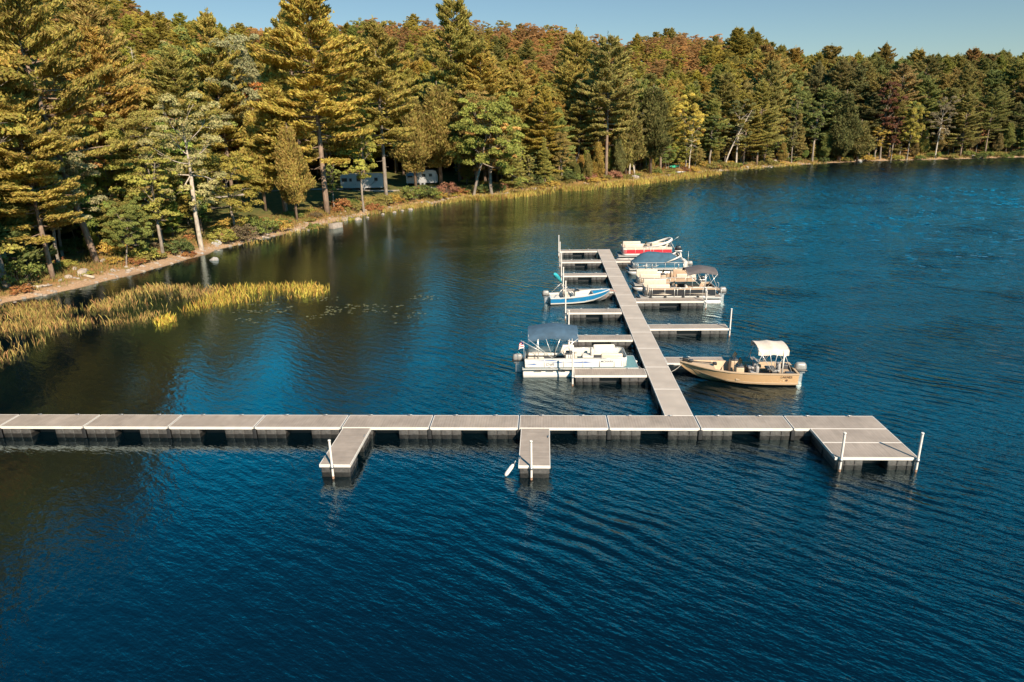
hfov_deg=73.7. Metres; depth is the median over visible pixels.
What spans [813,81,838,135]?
pine tree
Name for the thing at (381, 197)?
shrub
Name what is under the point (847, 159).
shrub
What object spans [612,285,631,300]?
walkway section
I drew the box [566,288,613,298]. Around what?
finger dock
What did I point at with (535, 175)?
shrub
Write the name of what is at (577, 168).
cedar tree
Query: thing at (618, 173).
shrub
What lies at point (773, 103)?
pine tree
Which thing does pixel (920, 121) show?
pine tree
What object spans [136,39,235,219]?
pine tree
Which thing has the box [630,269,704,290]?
pontoon boat
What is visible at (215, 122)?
birch tree
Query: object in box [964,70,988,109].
pine tree
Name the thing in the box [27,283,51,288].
driftwood log
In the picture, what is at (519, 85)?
pine tree
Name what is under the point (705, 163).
shrub
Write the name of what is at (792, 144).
young tree
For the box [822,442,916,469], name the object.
platform section
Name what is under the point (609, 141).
pine tree
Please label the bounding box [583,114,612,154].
young tree
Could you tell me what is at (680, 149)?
maple tree
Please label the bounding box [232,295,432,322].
lily pads
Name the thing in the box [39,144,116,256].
maple tree
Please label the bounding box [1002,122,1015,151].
cedar tree
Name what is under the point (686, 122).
maple tree
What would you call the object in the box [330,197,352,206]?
shrub
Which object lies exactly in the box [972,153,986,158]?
shrub
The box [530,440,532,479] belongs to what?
dock post
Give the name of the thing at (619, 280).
walkway section
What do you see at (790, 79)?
pine tree
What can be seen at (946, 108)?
birch tree
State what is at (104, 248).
shrub
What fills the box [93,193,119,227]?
young tree
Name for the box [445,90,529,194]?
maple tree
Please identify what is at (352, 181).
camper trailer
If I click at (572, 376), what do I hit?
dock post
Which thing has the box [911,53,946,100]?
pine tree
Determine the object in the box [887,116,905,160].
young tree
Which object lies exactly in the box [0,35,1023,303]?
shore ground
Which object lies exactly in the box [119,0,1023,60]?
sky
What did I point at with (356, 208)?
shrub
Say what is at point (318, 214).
shrub
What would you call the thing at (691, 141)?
birch tree
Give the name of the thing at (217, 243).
boulder
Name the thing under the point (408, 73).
pine tree
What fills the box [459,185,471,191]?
shrub
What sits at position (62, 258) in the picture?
shrub
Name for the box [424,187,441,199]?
shrub
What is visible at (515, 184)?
shrub
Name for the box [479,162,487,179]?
cedar tree
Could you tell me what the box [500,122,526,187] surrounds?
hemlock tree
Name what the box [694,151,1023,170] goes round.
bank grass
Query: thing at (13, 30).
pine tree
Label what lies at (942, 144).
cedar tree
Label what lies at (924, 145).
cedar tree
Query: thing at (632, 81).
pine tree
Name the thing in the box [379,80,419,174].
pine tree
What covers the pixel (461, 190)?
shrub
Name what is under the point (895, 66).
pine tree
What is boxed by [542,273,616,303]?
runabout boat
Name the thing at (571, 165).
cedar tree
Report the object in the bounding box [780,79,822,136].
tree
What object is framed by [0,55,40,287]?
pine tree
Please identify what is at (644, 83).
pine tree
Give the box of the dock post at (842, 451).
[838,432,846,471]
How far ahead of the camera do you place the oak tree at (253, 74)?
148.18 m
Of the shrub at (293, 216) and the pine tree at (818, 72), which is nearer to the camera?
the shrub at (293, 216)
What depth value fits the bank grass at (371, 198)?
140.29 m
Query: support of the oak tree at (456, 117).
on the shore ground at (314, 199)
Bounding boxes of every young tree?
[9,211,47,263]
[21,225,36,246]
[74,200,97,230]
[84,182,112,238]
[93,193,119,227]
[109,187,137,237]
[122,157,183,256]
[137,185,170,242]
[149,211,155,237]
[180,193,189,224]
[325,164,342,206]
[463,132,484,179]
[465,111,521,193]
[519,146,527,167]
[520,155,534,183]
[528,149,540,177]
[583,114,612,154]
[664,149,672,167]
[699,115,733,163]
[720,142,730,157]
[784,120,802,161]
[803,101,836,160]
[870,125,890,158]
[872,81,908,158]
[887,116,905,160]
[945,139,953,153]
[951,131,960,150]
[976,129,986,150]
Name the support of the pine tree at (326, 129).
on the shore ground at (314, 199)
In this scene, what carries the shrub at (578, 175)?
on the shore ground at (314, 199)
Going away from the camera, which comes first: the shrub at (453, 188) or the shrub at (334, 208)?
the shrub at (334, 208)
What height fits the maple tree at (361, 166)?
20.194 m
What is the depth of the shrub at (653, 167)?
191.10 m
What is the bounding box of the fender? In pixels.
[504,463,514,475]
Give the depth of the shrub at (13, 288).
68.67 m
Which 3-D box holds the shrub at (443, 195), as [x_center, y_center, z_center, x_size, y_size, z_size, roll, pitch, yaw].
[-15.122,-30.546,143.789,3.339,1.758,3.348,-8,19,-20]
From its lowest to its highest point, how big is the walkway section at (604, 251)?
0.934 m
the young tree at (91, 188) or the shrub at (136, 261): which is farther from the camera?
the young tree at (91, 188)
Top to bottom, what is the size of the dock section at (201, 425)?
1.019 m
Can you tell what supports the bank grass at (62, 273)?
on the shore ground at (314, 199)
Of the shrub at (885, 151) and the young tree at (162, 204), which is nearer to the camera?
the young tree at (162, 204)
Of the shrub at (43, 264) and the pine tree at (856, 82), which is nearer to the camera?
the shrub at (43, 264)
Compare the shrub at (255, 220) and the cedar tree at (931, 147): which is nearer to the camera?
the shrub at (255, 220)
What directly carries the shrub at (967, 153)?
on the shore ground at (314, 199)
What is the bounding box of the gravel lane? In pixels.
[209,186,437,197]
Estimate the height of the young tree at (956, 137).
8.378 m
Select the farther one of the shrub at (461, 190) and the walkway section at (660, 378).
the shrub at (461, 190)
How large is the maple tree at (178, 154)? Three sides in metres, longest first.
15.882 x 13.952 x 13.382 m
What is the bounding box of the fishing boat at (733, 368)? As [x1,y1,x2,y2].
[680,340,807,384]
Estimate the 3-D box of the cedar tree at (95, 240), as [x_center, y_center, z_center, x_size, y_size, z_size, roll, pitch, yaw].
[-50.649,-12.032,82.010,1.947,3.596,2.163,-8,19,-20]
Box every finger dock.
[319,428,370,476]
[518,428,549,477]
[560,249,596,256]
[562,259,600,267]
[562,272,606,281]
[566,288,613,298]
[567,308,621,319]
[570,334,632,348]
[574,368,646,384]
[615,259,630,266]
[635,297,704,308]
[648,323,728,336]
[664,356,756,372]
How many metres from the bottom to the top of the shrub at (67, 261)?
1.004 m
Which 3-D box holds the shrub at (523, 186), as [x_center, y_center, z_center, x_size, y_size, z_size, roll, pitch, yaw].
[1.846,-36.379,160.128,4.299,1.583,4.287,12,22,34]
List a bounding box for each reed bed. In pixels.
[0,281,219,365]
[152,311,175,326]
[176,279,329,314]
[233,215,369,244]
[360,195,478,217]
[463,170,721,200]
[700,161,826,172]
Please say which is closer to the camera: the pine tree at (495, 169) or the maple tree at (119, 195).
the maple tree at (119, 195)
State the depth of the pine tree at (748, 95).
212.35 m
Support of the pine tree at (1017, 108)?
on the shore ground at (314, 199)
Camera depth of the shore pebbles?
91.01 m
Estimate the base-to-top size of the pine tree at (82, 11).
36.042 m
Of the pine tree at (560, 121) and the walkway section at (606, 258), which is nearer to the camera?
the walkway section at (606, 258)
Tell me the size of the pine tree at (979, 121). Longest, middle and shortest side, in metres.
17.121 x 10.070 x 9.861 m
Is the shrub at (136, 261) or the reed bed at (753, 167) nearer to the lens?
the shrub at (136, 261)
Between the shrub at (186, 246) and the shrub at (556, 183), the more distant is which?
the shrub at (556, 183)
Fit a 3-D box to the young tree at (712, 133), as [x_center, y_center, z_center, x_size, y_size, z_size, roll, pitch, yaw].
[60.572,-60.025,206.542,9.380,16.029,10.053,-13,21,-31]
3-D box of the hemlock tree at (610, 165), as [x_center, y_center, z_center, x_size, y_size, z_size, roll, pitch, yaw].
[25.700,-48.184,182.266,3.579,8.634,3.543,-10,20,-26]
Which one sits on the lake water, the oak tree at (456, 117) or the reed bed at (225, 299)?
the reed bed at (225, 299)
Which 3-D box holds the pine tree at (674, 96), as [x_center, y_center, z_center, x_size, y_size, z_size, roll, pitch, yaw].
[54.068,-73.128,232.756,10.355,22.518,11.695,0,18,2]
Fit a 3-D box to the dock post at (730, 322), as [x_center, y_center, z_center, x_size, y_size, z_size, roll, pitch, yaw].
[16.634,-0.815,52.131,0.170,3.450,0.170,0,18,3]
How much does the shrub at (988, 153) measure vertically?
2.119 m
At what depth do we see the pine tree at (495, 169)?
162.68 m
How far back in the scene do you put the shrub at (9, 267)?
70.40 m
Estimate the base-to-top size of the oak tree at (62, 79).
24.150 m
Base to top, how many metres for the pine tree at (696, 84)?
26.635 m
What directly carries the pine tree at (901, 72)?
on the shore ground at (314, 199)
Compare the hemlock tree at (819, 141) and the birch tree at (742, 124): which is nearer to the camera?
the birch tree at (742, 124)
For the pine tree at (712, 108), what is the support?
on the shore ground at (314, 199)
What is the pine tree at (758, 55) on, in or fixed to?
on the shore ground at (314, 199)
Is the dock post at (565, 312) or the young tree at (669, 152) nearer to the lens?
the dock post at (565, 312)
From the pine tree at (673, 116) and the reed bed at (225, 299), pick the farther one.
the pine tree at (673, 116)
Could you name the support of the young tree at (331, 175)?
on the shore ground at (314, 199)
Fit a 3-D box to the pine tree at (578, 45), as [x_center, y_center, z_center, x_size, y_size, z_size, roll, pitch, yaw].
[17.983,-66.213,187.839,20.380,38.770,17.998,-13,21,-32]
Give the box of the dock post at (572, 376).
[571,351,573,385]
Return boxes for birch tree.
[136,91,226,249]
[623,99,653,173]
[681,116,707,168]
[721,99,755,162]
[925,96,960,157]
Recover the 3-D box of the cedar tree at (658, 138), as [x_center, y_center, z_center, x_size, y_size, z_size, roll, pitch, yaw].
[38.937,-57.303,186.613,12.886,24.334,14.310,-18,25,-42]
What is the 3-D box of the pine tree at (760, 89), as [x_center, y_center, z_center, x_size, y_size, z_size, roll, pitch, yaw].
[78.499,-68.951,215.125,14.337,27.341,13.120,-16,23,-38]
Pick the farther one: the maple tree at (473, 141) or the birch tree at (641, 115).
the birch tree at (641, 115)
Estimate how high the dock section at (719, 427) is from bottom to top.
1.019 m
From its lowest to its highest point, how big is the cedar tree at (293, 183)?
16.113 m
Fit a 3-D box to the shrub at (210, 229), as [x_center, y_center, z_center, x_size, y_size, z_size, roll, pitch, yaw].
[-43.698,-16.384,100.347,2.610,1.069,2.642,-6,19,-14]
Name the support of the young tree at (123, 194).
on the shore ground at (314, 199)
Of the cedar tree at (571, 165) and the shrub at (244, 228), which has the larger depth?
the cedar tree at (571, 165)
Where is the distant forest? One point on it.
(530, 47)
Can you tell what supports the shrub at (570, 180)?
on the shore ground at (314, 199)
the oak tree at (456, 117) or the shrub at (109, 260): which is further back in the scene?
the oak tree at (456, 117)
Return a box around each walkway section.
[597,249,611,259]
[600,255,615,266]
[602,262,618,272]
[605,269,622,282]
[608,276,626,288]
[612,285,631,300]
[616,295,637,308]
[620,306,643,325]
[625,318,650,336]
[631,332,658,356]
[637,348,668,370]
[645,367,679,398]
[654,389,692,415]
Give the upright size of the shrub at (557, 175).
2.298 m
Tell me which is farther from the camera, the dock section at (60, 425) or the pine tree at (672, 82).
the pine tree at (672, 82)
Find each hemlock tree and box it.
[0,156,57,273]
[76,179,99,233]
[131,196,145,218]
[156,168,186,235]
[459,155,473,183]
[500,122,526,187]
[535,135,554,183]
[553,129,572,173]
[604,146,612,171]
[787,112,809,160]
[807,102,824,154]
[809,139,816,157]
[929,129,934,150]
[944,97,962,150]
[1015,127,1023,150]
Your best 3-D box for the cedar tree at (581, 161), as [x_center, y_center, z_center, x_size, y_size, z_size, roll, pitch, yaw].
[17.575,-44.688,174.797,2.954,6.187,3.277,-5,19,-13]
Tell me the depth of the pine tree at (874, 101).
234.74 m
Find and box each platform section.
[810,429,901,453]
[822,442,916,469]
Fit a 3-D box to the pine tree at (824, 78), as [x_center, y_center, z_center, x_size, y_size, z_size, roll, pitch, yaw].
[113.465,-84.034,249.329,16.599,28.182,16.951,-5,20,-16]
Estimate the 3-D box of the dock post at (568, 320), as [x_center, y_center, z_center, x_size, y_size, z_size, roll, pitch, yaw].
[4.152,-0.270,50.049,0.170,4.150,0.170,0,18,3]
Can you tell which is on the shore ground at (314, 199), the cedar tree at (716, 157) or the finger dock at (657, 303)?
the cedar tree at (716, 157)
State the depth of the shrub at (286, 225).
105.75 m
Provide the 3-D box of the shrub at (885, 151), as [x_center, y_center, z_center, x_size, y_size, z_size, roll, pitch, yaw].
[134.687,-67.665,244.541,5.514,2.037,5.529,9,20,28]
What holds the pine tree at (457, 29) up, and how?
on the shore ground at (314, 199)
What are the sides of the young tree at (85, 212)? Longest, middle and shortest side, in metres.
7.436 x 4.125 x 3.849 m
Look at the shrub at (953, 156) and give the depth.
238.54 m
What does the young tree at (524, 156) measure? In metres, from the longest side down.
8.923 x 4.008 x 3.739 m
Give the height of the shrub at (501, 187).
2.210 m
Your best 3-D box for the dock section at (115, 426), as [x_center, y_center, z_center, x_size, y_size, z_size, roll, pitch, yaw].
[-20.863,4.803,37.904,4.804,1.019,1.690,0,18,3]
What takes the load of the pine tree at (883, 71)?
on the shore ground at (314, 199)
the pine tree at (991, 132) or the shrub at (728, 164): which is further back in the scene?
the pine tree at (991, 132)
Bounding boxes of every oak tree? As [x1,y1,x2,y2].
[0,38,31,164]
[7,130,108,268]
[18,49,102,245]
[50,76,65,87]
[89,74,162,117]
[95,109,190,230]
[196,33,261,146]
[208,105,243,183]
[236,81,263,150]
[444,90,508,185]
[550,131,575,175]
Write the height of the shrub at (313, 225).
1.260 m
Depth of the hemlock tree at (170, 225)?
94.47 m
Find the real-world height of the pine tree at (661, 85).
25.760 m
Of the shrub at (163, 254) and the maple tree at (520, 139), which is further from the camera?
the maple tree at (520, 139)
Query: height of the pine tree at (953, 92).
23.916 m
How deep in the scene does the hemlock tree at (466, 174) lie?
161.68 m
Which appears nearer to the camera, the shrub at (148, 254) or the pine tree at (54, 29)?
the shrub at (148, 254)
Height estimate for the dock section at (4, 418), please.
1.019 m
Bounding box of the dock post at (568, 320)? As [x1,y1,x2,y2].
[567,310,569,342]
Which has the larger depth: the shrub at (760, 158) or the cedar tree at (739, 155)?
the shrub at (760, 158)
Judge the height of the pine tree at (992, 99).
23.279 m
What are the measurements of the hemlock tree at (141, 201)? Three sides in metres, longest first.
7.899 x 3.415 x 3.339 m
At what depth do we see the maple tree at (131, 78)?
100.74 m
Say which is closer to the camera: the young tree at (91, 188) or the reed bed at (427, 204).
the young tree at (91, 188)
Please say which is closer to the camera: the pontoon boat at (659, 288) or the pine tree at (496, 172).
the pontoon boat at (659, 288)
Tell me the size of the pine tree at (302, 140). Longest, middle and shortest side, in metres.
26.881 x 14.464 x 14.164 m
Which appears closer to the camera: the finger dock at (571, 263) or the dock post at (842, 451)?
the dock post at (842, 451)
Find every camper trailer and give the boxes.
[340,173,389,189]
[406,169,437,186]
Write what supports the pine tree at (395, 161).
on the shore ground at (314, 199)
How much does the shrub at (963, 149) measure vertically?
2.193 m
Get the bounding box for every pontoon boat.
[512,323,639,376]
[615,237,681,258]
[625,251,692,274]
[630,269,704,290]
[635,265,726,303]
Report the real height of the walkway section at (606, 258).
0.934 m
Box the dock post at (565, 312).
[564,281,566,319]
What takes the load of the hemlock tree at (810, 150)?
on the shore ground at (314, 199)
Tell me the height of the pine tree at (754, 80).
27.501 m
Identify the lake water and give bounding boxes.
[0,157,1023,681]
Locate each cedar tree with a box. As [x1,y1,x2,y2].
[18,229,36,246]
[81,227,99,248]
[233,108,277,210]
[274,125,316,220]
[387,96,432,188]
[420,82,462,186]
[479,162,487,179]
[567,155,576,168]
[573,164,580,173]
[576,155,583,172]
[582,153,592,181]
[583,150,592,163]
[592,140,605,177]
[609,91,646,174]
[612,139,627,177]
[638,86,673,174]
[711,140,719,161]
[731,145,741,159]
[776,142,788,160]
[800,145,808,157]
[815,130,832,157]
[828,90,864,161]
[848,119,876,161]
[905,122,919,153]
[910,138,919,157]
[919,130,929,153]
[923,124,930,137]
[927,139,932,151]
[931,124,947,151]
[965,120,980,150]
[980,140,989,150]
[992,133,1003,150]
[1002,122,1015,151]
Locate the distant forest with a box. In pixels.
[17,0,1023,162]
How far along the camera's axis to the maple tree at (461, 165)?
169.28 m
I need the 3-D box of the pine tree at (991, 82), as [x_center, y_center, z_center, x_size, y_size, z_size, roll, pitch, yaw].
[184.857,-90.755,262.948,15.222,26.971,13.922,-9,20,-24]
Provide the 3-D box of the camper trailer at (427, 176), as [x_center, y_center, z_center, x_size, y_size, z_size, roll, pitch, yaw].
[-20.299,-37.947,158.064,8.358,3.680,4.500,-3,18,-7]
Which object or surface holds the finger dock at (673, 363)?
on the lake water
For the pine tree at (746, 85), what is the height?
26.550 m
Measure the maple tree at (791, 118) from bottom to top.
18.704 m
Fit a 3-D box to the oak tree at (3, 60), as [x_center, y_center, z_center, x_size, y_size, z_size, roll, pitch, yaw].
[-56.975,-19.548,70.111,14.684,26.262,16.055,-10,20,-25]
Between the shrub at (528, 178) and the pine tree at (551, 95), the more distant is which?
the pine tree at (551, 95)
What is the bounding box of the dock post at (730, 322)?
[729,308,732,336]
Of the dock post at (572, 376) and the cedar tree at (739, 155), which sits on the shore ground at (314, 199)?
the cedar tree at (739, 155)
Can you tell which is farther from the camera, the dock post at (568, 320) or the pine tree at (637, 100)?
the pine tree at (637, 100)
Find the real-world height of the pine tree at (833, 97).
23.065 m
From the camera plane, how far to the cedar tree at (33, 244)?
84.43 m
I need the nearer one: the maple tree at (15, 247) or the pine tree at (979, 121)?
the maple tree at (15, 247)
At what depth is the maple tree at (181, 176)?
105.53 m
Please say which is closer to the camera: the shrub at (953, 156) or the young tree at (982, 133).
the shrub at (953, 156)
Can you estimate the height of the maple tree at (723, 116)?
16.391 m
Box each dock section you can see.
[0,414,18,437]
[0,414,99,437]
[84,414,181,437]
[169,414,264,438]
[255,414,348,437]
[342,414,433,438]
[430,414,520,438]
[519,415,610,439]
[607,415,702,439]
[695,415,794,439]
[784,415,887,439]
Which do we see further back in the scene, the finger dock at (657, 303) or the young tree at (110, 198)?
the young tree at (110, 198)
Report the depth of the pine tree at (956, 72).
258.09 m
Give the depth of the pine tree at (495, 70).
172.59 m
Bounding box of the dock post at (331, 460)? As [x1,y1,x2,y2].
[328,439,333,478]
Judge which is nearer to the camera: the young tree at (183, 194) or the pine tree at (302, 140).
the young tree at (183, 194)
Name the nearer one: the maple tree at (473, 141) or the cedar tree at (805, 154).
the maple tree at (473, 141)
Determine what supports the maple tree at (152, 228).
on the shore ground at (314, 199)
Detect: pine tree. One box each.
[0,0,134,262]
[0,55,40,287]
[0,74,78,261]
[0,87,86,278]
[23,72,94,247]
[27,20,80,93]
[50,19,168,220]
[51,0,161,132]
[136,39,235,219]
[144,61,198,121]
[185,8,256,185]
[243,0,373,213]
[256,8,330,157]
[280,72,326,158]
[304,45,359,177]
[304,61,339,180]
[307,97,350,182]
[340,16,423,200]
[344,77,384,172]
[374,84,402,172]
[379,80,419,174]
[386,64,423,142]
[418,0,487,181]
[418,67,450,173]
[448,63,506,90]
[449,51,510,182]
[474,84,510,180]
[485,132,511,178]
[486,95,523,180]
[496,68,521,138]
[501,67,541,150]
[506,62,541,114]
[518,99,561,139]
[518,120,539,173]
[521,83,569,172]
[526,72,550,102]
[533,85,566,120]
[546,105,575,172]
[547,24,599,155]
[549,99,577,173]
[550,55,589,150]
[562,81,598,162]
[576,34,644,175]
[589,111,617,159]
[614,95,640,118]
[628,78,646,161]
[635,76,657,165]
[649,90,681,167]
[655,78,683,129]
[658,81,679,147]
[663,89,683,164]
[667,76,682,119]
[668,77,685,100]
[672,94,685,136]
[674,88,703,146]
[680,82,704,113]
[690,79,707,130]
[697,69,745,159]
[697,98,729,158]
[710,69,749,159]
[719,97,754,160]
[725,92,769,163]
[728,116,753,161]
[735,78,762,107]
[736,76,785,164]
[744,48,765,77]
[747,75,757,156]
[748,51,803,103]
[750,98,784,161]
[755,58,795,128]
[780,73,812,121]
[781,62,808,89]
[787,90,815,155]
[801,60,828,125]
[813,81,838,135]
[814,55,860,117]
[814,72,830,101]
[814,91,848,157]
[838,64,875,125]
[842,56,882,124]
[844,60,858,72]
[859,75,905,152]
[859,90,891,154]
[869,63,892,103]
[875,87,920,156]
[884,61,927,115]
[891,58,912,83]
[899,70,938,146]
[899,106,925,151]
[910,78,947,142]
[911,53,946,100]
[923,72,965,132]
[928,85,967,151]
[936,63,981,147]
[936,67,961,131]
[945,89,987,156]
[957,108,981,147]
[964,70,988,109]
[972,82,981,110]
[977,82,1020,147]
[978,69,1014,108]
[978,88,1012,150]
[980,112,1002,138]
[994,58,1023,126]
[1000,101,1023,151]
[1002,79,1023,148]
[1012,100,1023,149]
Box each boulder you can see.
[77,268,88,275]
[211,240,221,244]
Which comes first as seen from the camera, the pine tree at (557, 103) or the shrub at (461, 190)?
the shrub at (461, 190)
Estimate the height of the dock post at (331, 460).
3.230 m
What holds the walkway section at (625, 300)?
in the lake water
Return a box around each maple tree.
[0,243,24,253]
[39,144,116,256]
[46,203,91,236]
[67,111,148,232]
[93,74,186,173]
[94,195,157,252]
[95,169,138,218]
[101,196,158,265]
[105,122,206,222]
[115,213,156,246]
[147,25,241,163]
[170,121,220,211]
[172,173,206,222]
[174,195,188,227]
[182,144,264,229]
[334,100,378,212]
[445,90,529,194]
[453,154,475,180]
[473,127,507,182]
[507,130,531,158]
[652,145,678,168]
[670,93,708,166]
[670,143,689,167]
[676,109,698,141]
[687,146,705,163]
[692,142,714,159]
[693,112,729,160]
[767,134,788,159]
[777,112,790,158]
[779,107,793,133]
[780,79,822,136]
[893,101,929,159]
[894,101,921,154]
[969,100,986,149]
[996,127,1020,150]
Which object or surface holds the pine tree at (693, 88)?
on the shore ground at (314, 199)
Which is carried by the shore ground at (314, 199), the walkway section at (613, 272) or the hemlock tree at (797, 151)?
the hemlock tree at (797, 151)
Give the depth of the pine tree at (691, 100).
229.01 m
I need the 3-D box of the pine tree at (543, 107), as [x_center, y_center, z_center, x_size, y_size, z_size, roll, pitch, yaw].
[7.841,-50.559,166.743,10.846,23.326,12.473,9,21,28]
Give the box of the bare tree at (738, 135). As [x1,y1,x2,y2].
[725,110,753,161]
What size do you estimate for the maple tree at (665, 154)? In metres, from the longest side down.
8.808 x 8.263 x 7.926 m
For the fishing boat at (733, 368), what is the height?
3.120 m
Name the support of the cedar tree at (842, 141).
on the shore ground at (314, 199)
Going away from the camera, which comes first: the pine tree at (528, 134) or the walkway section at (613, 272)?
the walkway section at (613, 272)
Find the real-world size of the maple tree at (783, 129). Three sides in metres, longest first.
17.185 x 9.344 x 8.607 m
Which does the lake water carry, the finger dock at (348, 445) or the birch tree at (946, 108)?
the finger dock at (348, 445)
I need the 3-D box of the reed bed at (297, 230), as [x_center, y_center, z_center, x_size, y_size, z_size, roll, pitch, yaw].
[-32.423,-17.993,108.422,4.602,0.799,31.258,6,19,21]
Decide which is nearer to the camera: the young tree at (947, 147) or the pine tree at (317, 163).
the pine tree at (317, 163)
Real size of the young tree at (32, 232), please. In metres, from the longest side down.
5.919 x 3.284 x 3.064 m
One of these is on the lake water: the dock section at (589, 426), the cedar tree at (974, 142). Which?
the dock section at (589, 426)
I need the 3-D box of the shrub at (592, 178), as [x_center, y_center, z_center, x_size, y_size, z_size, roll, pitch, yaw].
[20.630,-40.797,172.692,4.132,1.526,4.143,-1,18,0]
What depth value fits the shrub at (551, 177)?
165.28 m
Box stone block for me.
[329,222,342,228]
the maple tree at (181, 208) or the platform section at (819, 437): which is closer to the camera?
the platform section at (819, 437)
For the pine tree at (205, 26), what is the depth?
144.46 m
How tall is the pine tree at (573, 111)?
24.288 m
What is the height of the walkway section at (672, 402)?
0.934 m
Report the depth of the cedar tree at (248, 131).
114.97 m
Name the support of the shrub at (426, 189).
on the shore ground at (314, 199)
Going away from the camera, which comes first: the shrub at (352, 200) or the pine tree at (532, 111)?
the shrub at (352, 200)
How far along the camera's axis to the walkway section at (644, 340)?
49.67 m
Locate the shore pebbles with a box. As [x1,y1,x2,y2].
[0,161,826,302]
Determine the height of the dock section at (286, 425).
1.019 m
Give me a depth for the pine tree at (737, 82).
218.32 m
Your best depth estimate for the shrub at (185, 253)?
87.54 m
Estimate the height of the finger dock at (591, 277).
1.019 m
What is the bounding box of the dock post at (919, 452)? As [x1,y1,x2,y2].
[914,432,923,471]
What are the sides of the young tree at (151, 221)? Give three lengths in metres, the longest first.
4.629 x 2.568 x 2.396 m
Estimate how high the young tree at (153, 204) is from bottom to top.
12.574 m
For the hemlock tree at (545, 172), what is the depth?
162.84 m
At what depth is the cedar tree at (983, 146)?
245.74 m
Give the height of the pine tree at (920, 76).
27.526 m
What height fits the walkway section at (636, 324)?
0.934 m
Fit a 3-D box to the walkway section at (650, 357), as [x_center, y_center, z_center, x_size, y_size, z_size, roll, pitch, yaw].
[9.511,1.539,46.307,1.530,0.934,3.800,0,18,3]
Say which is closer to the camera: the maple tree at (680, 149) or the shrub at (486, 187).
the shrub at (486, 187)
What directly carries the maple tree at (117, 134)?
on the shore ground at (314, 199)
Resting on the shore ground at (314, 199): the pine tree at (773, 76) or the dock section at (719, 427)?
the pine tree at (773, 76)
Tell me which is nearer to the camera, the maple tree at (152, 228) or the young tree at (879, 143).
the maple tree at (152, 228)
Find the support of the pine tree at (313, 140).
on the shore ground at (314, 199)
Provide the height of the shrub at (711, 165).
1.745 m
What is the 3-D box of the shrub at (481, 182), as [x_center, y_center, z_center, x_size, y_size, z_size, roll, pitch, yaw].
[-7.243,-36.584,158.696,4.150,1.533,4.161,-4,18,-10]
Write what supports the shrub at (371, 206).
on the shore ground at (314, 199)
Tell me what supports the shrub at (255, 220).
on the shore ground at (314, 199)
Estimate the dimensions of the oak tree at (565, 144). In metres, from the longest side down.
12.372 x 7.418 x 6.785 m
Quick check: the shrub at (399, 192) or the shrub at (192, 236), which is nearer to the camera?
the shrub at (192, 236)
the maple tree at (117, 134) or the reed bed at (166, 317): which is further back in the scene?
the maple tree at (117, 134)
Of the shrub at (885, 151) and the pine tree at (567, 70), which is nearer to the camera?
the pine tree at (567, 70)
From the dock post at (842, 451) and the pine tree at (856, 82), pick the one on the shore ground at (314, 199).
the pine tree at (856, 82)
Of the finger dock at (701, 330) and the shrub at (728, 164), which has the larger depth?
the shrub at (728, 164)
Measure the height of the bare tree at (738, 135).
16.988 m
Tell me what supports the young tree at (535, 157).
on the shore ground at (314, 199)
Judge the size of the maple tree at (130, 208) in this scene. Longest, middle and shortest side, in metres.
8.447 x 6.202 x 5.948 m
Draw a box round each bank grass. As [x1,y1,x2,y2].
[0,212,315,295]
[271,164,722,228]
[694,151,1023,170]
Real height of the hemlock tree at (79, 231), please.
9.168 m
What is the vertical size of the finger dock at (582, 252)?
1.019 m
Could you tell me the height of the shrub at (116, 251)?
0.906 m
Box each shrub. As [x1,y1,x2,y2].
[0,259,44,283]
[9,283,35,294]
[24,260,58,273]
[52,259,77,267]
[53,256,72,260]
[87,239,128,255]
[103,256,123,263]
[113,247,129,254]
[122,257,148,265]
[125,246,159,260]
[131,251,156,259]
[144,242,159,247]
[150,251,167,258]
[163,238,195,253]
[181,250,196,256]
[182,233,196,239]
[205,226,219,231]
[205,227,238,243]
[213,217,243,229]
[215,222,241,230]
[226,223,258,240]
[240,215,250,223]
[245,216,281,234]
[246,223,267,233]
[269,219,293,230]
[287,213,303,218]
[306,223,319,227]
[309,212,322,216]
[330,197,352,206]
[331,206,344,211]
[342,201,361,210]
[344,198,360,202]
[364,200,386,206]
[365,203,384,210]
[372,193,393,202]
[384,193,402,203]
[393,188,414,199]
[400,185,425,199]
[415,184,433,196]
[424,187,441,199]
[433,192,447,198]
[436,181,459,193]
[455,187,468,192]
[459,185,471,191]
[473,180,488,185]
[476,184,493,192]
[492,183,506,191]
[506,178,521,186]
[513,182,528,188]
[520,172,534,184]
[527,173,543,184]
[538,175,554,182]
[546,180,560,186]
[551,173,563,180]
[556,169,576,179]
[561,178,575,182]
[574,173,584,180]
[580,172,596,179]
[587,177,600,181]
[608,170,622,177]
[641,165,661,171]
[689,166,700,171]
[690,161,701,165]
[696,160,712,165]
[706,163,719,168]
[718,162,737,167]
[751,156,768,160]
[818,157,829,162]
[842,157,853,161]
[861,155,875,160]
[881,149,895,154]
[889,155,904,159]
[914,155,925,159]
[926,151,940,156]
[948,155,958,158]
[954,148,971,152]
[961,151,976,155]
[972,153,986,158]
[978,151,994,156]
[1000,153,1014,157]
[1008,150,1023,155]

